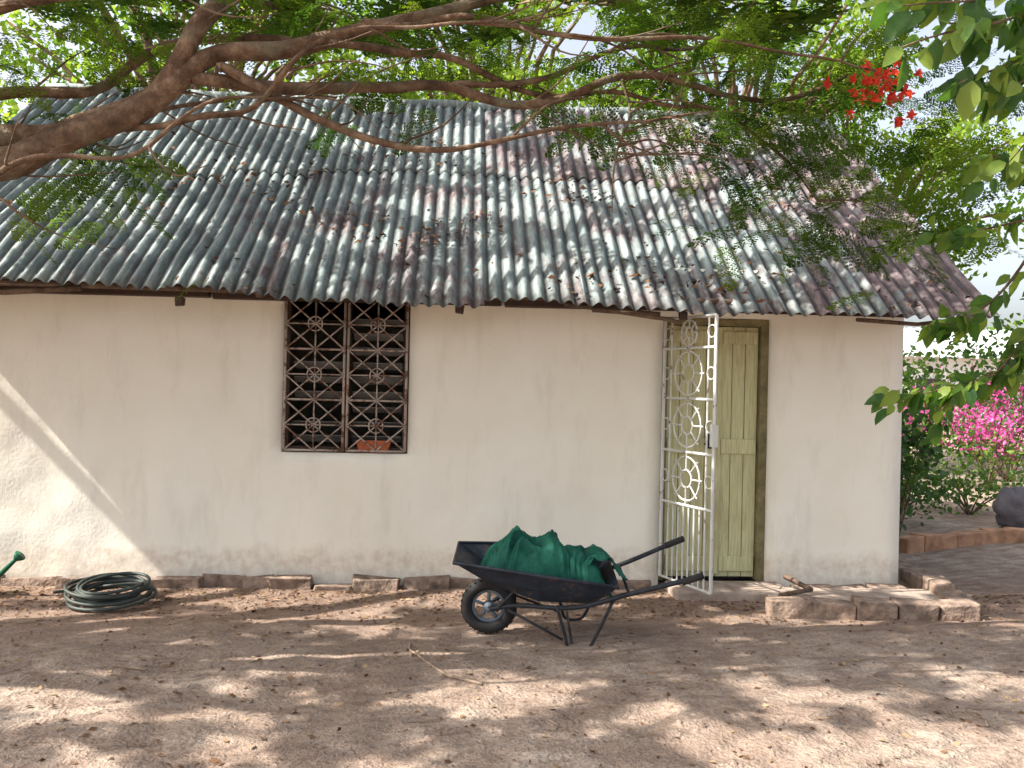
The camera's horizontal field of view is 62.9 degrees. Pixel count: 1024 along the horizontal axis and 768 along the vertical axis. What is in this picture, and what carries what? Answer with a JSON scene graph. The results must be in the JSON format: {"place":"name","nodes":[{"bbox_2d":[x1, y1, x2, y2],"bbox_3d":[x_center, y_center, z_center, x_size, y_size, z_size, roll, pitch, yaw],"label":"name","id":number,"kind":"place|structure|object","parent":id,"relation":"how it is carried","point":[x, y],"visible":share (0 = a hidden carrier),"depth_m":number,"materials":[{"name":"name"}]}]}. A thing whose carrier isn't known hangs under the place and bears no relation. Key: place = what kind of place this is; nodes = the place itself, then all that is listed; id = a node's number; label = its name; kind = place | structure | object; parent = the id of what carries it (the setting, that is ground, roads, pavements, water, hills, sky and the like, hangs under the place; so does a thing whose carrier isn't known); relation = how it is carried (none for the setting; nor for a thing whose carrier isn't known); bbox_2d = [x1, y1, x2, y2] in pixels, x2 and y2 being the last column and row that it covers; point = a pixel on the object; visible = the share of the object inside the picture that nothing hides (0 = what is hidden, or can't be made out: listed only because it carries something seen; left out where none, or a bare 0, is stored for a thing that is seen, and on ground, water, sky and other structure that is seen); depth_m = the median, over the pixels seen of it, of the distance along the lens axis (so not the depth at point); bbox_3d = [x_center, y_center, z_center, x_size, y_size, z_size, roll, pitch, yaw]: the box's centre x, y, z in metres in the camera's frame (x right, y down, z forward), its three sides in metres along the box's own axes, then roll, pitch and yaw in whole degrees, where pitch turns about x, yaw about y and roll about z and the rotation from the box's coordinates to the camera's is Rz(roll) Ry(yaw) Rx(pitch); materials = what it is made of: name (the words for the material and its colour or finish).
{"place":"outdoors","nodes":[
{"label":"outdoors","id":0,"kind":"place"},
{"bbox_2d":[0,433,1023,767],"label":"ground","id":1,"kind":"structure","parent":0,"point":[798,697],"depth_m":4.22,"materials":[{"name":"brown soil"}]},
{"bbox_2d":[0,551,24,577],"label":"watering can","id":2,"kind":"object","parent":1,"relation":"on","point":[19,556],"visible":1,"depth_m":5.87,"materials":[{"name":"green plastic"}]},
{"bbox_2d":[0,50,51,123],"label":"leafy tree","id":3,"kind":"object","parent":1,"relation":"on","point":[14,109],"visible":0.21,"depth_m":16.95,"materials":[{"name":"green plant"}]},
{"bbox_2d":[53,571,157,611],"bbox_3d":[-2.752,1.413,5.742,0.571,0.175,0.563,1,0,-44],"label":"garden hose","id":4,"kind":"object","parent":1,"relation":"on","point":[81,594],"visible":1,"depth_m":5.67,"materials":[{"name":"rubber"}]},
{"bbox_2d":[0,0,400,97],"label":"leafy tree","id":5,"kind":"object","parent":1,"relation":"on","point":[68,68],"visible":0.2,"depth_m":15.53,"materials":[{"name":"green plant"}]},
{"bbox_2d":[0,573,650,590],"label":"footing stones","id":6,"kind":"object","parent":1,"relation":"on","point":[359,582],"visible":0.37,"depth_m":6.30,"materials":[{"name":"stone"}]},
{"bbox_2d":[290,319,404,446],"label":"back wall","id":7,"kind":"structure","parent":1,"relation":"on","point":[300,342],"depth_m":11.20,"materials":[{"name":"paint"}]},
{"bbox_2d":[0,268,903,586],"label":"front wall","id":8,"kind":"structure","parent":1,"relation":"on","point":[142,434],"depth_m":6.47,"materials":[{"name":"paint"}]},
{"bbox_2d":[282,301,410,453],"bbox_3d":[-1.278,-0.074,6.503,0.956,1.206,0.082,1,0,-4],"label":"window frame","id":9,"kind":"object","parent":8,"relation":"attached to","point":[288,380],"visible":0.36,"depth_m":6.46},
{"bbox_2d":[282,301,408,452],"bbox_3d":[-1.273,-0.069,6.416,0.941,1.177,0.032,1,0,-4],"label":"window grille","id":10,"kind":"object","parent":9,"relation":"attached to","point":[315,349],"depth_m":6.41,"materials":[{"name":"brown metal"}]},
{"bbox_2d":[292,319,403,442],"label":"louvre panes","id":11,"kind":"object","parent":9,"relation":"in","point":[358,380],"visible":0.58,"depth_m":6.59,"materials":[{"name":"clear glass"}]},
{"bbox_2d":[356,440,390,452],"bbox_3d":[-1.067,0.482,6.457,0.273,0.092,0.037,1,0,-4],"label":"terracotta window box","id":12,"kind":"object","parent":9,"relation":"attached to","point":[361,445],"visible":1,"depth_m":6.44,"materials":[{"name":"orange ceramic"}]},
{"bbox_2d":[0,286,904,317],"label":"wall plate","id":13,"kind":"object","parent":8,"relation":"attached to","point":[493,302],"depth_m":6.31,"materials":[{"name":"brown wood"}]},
{"bbox_2d":[0,92,999,319],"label":"corrugated roof","id":14,"kind":"structure","parent":8,"relation":"on","point":[540,227],"depth_m":6.85,"materials":[{"name":"metal"}]},
{"bbox_2d":[47,83,818,123],"bbox_3d":[-0.722,-2.982,8.969,8.206,0.134,0.110,1,0,-4],"label":"ridge cap","id":15,"kind":"object","parent":14,"relation":"on","point":[454,104],"visible":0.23,"depth_m":8.92,"materials":[{"name":"metal"}]},
{"bbox_2d":[7,98,970,308],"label":"dry leaves","id":16,"kind":"object","parent":14,"relation":"on","point":[694,282],"visible":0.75,"depth_m":6.85,"materials":[{"name":"brown plant"}]},
{"bbox_2d":[658,313,718,594],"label":"gate","id":17,"kind":"structure","parent":8,"relation":"attached to","point":[713,433],"depth_m":6.25,"materials":[{"name":"white metal"}]},
{"bbox_2d":[704,434,711,448],"bbox_3d":[1.567,0.456,6.660,0.090,0.120,0.059,1,0,-4],"label":"door lock","id":18,"kind":"object","parent":17,"relation":"attached to","point":[708,442],"depth_m":6.68,"materials":[{"name":"paint"}]},
{"bbox_2d":[658,317,768,580],"bbox_3d":[1.597,0.522,6.711,0.866,2.088,0.100,1,0,-4],"label":"door frame","id":19,"kind":"object","parent":8,"relation":"attached to","point":[761,438],"visible":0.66,"depth_m":6.68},
{"bbox_2d":[663,325,758,576],"bbox_3d":[1.594,0.540,6.713,0.736,2.002,0.055,1,0,-4],"label":"plank door","id":20,"kind":"structure","parent":19,"relation":"attached to","point":[735,461],"depth_m":6.71,"materials":[{"name":"green paint"}]},
{"bbox_2d":[0,601,988,729],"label":"fallen sticks","id":21,"kind":"object","parent":1,"relation":"on","point":[438,670],"visible":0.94,"depth_m":4.30,"materials":[{"name":"brown wood"}]},
{"bbox_2d":[322,0,697,110],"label":"leafy tree","id":22,"kind":"object","parent":1,"relation":"on","point":[514,74],"visible":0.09,"depth_m":16.01,"materials":[{"name":"green plant"}]},
{"bbox_2d":[0,0,1023,310],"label":"flame tree","id":23,"kind":"object","parent":1,"relation":"on","point":[274,36],"visible":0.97,"depth_m":4.18,"materials":[{"name":"green plant"}]},
{"bbox_2d":[0,586,1023,767],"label":"leaf litter","id":24,"kind":"object","parent":1,"relation":"on","point":[214,760],"visible":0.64,"depth_m":5.31,"materials":[{"name":"brown plant"}]},
{"bbox_2d":[0,589,1023,765],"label":"pebbles","id":25,"kind":"object","parent":1,"relation":"on","point":[679,721],"visible":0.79,"depth_m":5.04,"materials":[{"name":"stone"}]},
{"bbox_2d":[452,536,704,645],"bbox_3d":[0.371,1.253,5.050,1.436,0.559,0.642,1,6,0],"label":"wheelbarrow","id":26,"kind":"object","parent":1,"relation":"on","point":[504,585],"visible":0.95,"depth_m":4.86,"materials":[{"name":"black metal"}]},
{"bbox_2d":[481,525,627,595],"bbox_3d":[0.228,1.050,5.062,0.860,0.346,0.520,1,0,-4],"label":"green shade net","id":27,"kind":"object","parent":26,"relation":"in","point":[516,548],"visible":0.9,"depth_m":4.90,"materials":[{"name":"green fabric"}]},
{"bbox_2d":[664,580,788,600],"bbox_3d":[1.647,1.615,6.399,0.906,0.152,0.378,1,0,-4],"label":"door step","id":28,"kind":"object","parent":1,"relation":"on","point":[738,590],"depth_m":6.25,"materials":[{"name":"concrete"}]},
{"bbox_2d":[549,0,939,130],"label":"leafy tree","id":29,"kind":"object","parent":1,"relation":"on","point":[857,54],"visible":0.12,"depth_m":15.06,"materials":[{"name":"green plant"}]},
{"bbox_2d":[765,587,940,600],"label":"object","id":30,"kind":"object","parent":1,"relation":"on","point":[843,593],"visible":0.22,"depth_m":6.29,"materials":[{"name":"concrete"}]},
{"bbox_2d":[778,574,812,596],"bbox_3d":[2.020,1.497,6.208,0.338,0.098,0.253,1,0,-32],"label":"broken stick","id":31,"kind":"object","parent":30,"relation":"on","point":[806,588],"visible":0.94,"depth_m":6.18,"materials":[{"name":"brown wood"}]},
{"bbox_2d":[765,555,980,620],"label":"kerb blocks","id":32,"kind":"structure","parent":1,"relation":"on","point":[952,604],"depth_m":5.76,"materials":[{"name":"stone"}]},
{"bbox_2d":[750,31,1023,280],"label":"leafy tree","id":33,"kind":"object","parent":1,"relation":"on","point":[960,131],"visible":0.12,"depth_m":18.43,"materials":[{"name":"green plant"}]},
{"bbox_2d":[899,362,967,536],"bbox_3d":[3.575,0.668,7.970,1.331,1.994,0.993,1,0,20],"label":"garden shrub","id":34,"kind":"object","parent":1,"relation":"on","point":[916,443],"visible":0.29,"depth_m":7.87,"materials":[{"name":"green plant"}]},
{"bbox_2d":[855,0,1023,446],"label":"broadleaf tree","id":35,"kind":"object","parent":1,"relation":"on","point":[967,36],"visible":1,"depth_m":3.17,"materials":[{"name":"green plant"}]},
{"bbox_2d":[899,456,985,526],"bbox_3d":[4.568,1.245,9.815,1.684,0.894,1.564,1,0,-4],"label":"garden shrub","id":36,"kind":"object","parent":1,"relation":"on","point":[925,490],"visible":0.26,"depth_m":9.62,"materials":[{"name":"green plant"}]},
{"bbox_2d":[902,345,984,472],"bbox_3d":[7.635,0.075,16.318,3.487,3.371,3.266,1,0,-33],"label":"garden shrub","id":37,"kind":"object","parent":1,"relation":"on","point":[906,375],"visible":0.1,"depth_m":16.17,"materials":[{"name":"green plant"}]},
{"bbox_2d":[901,384,1011,473],"bbox_3d":[6.479,0.866,13.931,3.363,1.737,2.162,1,0,-4],"label":"bougainvillea","id":38,"kind":"object","parent":1,"relation":"on","point":[956,417],"visible":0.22,"depth_m":13.57,"materials":[{"name":"pink plant"}]},
{"bbox_2d":[899,527,1023,553],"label":"garden edging","id":39,"kind":"object","parent":1,"relation":"on","point":[916,542],"visible":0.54,"depth_m":8.62,"materials":[{"name":"orange brick"}]},
{"bbox_2d":[902,356,1021,432],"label":"walls","id":40,"kind":"structure","parent":1,"relation":"on","point":[960,362],"depth_m":33.64,"materials":[{"name":"paint"}]},
{"bbox_2d":[903,327,1017,358],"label":"roof","id":41,"kind":"structure","parent":40,"relation":"on","point":[910,336],"depth_m":34.85,"materials":[{"name":"metal"}]},
{"bbox_2d":[916,378,1023,414],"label":"openings","id":42,"kind":"object","parent":40,"relation":"in","point":[929,381],"visible":0.09,"depth_m":33.55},
{"bbox_2d":[903,288,1023,460],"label":"garden shrub","id":43,"kind":"object","parent":1,"relation":"on","point":[980,352],"visible":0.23,"depth_m":19.22,"materials":[{"name":"green plant"}]},
{"bbox_2d":[904,453,1023,515],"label":"garden shrub","id":44,"kind":"object","parent":1,"relation":"on","point":[986,490],"visible":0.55,"depth_m":10.75,"materials":[{"name":"green plant"}]},
{"bbox_2d":[910,363,1023,481],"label":"bougainvillea","id":45,"kind":"object","parent":1,"relation":"on","point":[1019,401],"visible":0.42,"depth_m":14.66,"materials":[{"name":"pink plant"}]},
{"bbox_2d":[933,405,1023,488],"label":"bougainvillea","id":46,"kind":"object","parent":1,"relation":"on","point":[998,441],"visible":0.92,"depth_m":13.11,"materials":[{"name":"pink plant"}]},
{"bbox_2d":[988,319,1023,330],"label":"distant trees","id":47,"kind":"object","parent":1,"relation":"on","point":[993,328],"depth_m":63.06,"materials":[{"name":"green plant"}]},
{"bbox_2d":[992,486,1023,527],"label":"grey boulder","id":48,"kind":"object","parent":1,"relation":"on","point":[1008,505],"visible":0.81,"depth_m":9.79,"materials":[{"name":"grey stone"}]},
{"bbox_2d":[0,0,1023,330],"label":"sky","id":49,"kind":"structure","parent":0,"point":[1003,264],"materials":[{"name":"white"}]},
{"bbox_2d":[668,575,751,578],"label":"floor","id":50,"kind":"structure","parent":0,"point":[725,577],"depth_m":6.83,"materials":[{"name":"black concrete"}]},
{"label":"gable walls","id":51,"kind":"object","parent":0,"visible":0},
{"bbox_2d":[0,279,943,325],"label":"rafters","id":52,"kind":"object","parent":51,"relation":"attached to","point":[40,286],"visible":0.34,"depth_m":6.02,"materials":[{"name":"brown wood"}]},
{"bbox_2d":[175,297,687,319],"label":"rafter ends","id":53,"kind":"object","parent":52,"relation":"attached to","point":[180,301],"visible":0.84,"depth_m":6.03,"materials":[{"name":"brown wood"}]},
{"bbox_2d":[293,301,707,326],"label":"ceiling boards","id":54,"kind":"object","parent":51,"relation":"attached to","point":[338,311],"depth_m":9.71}
]}

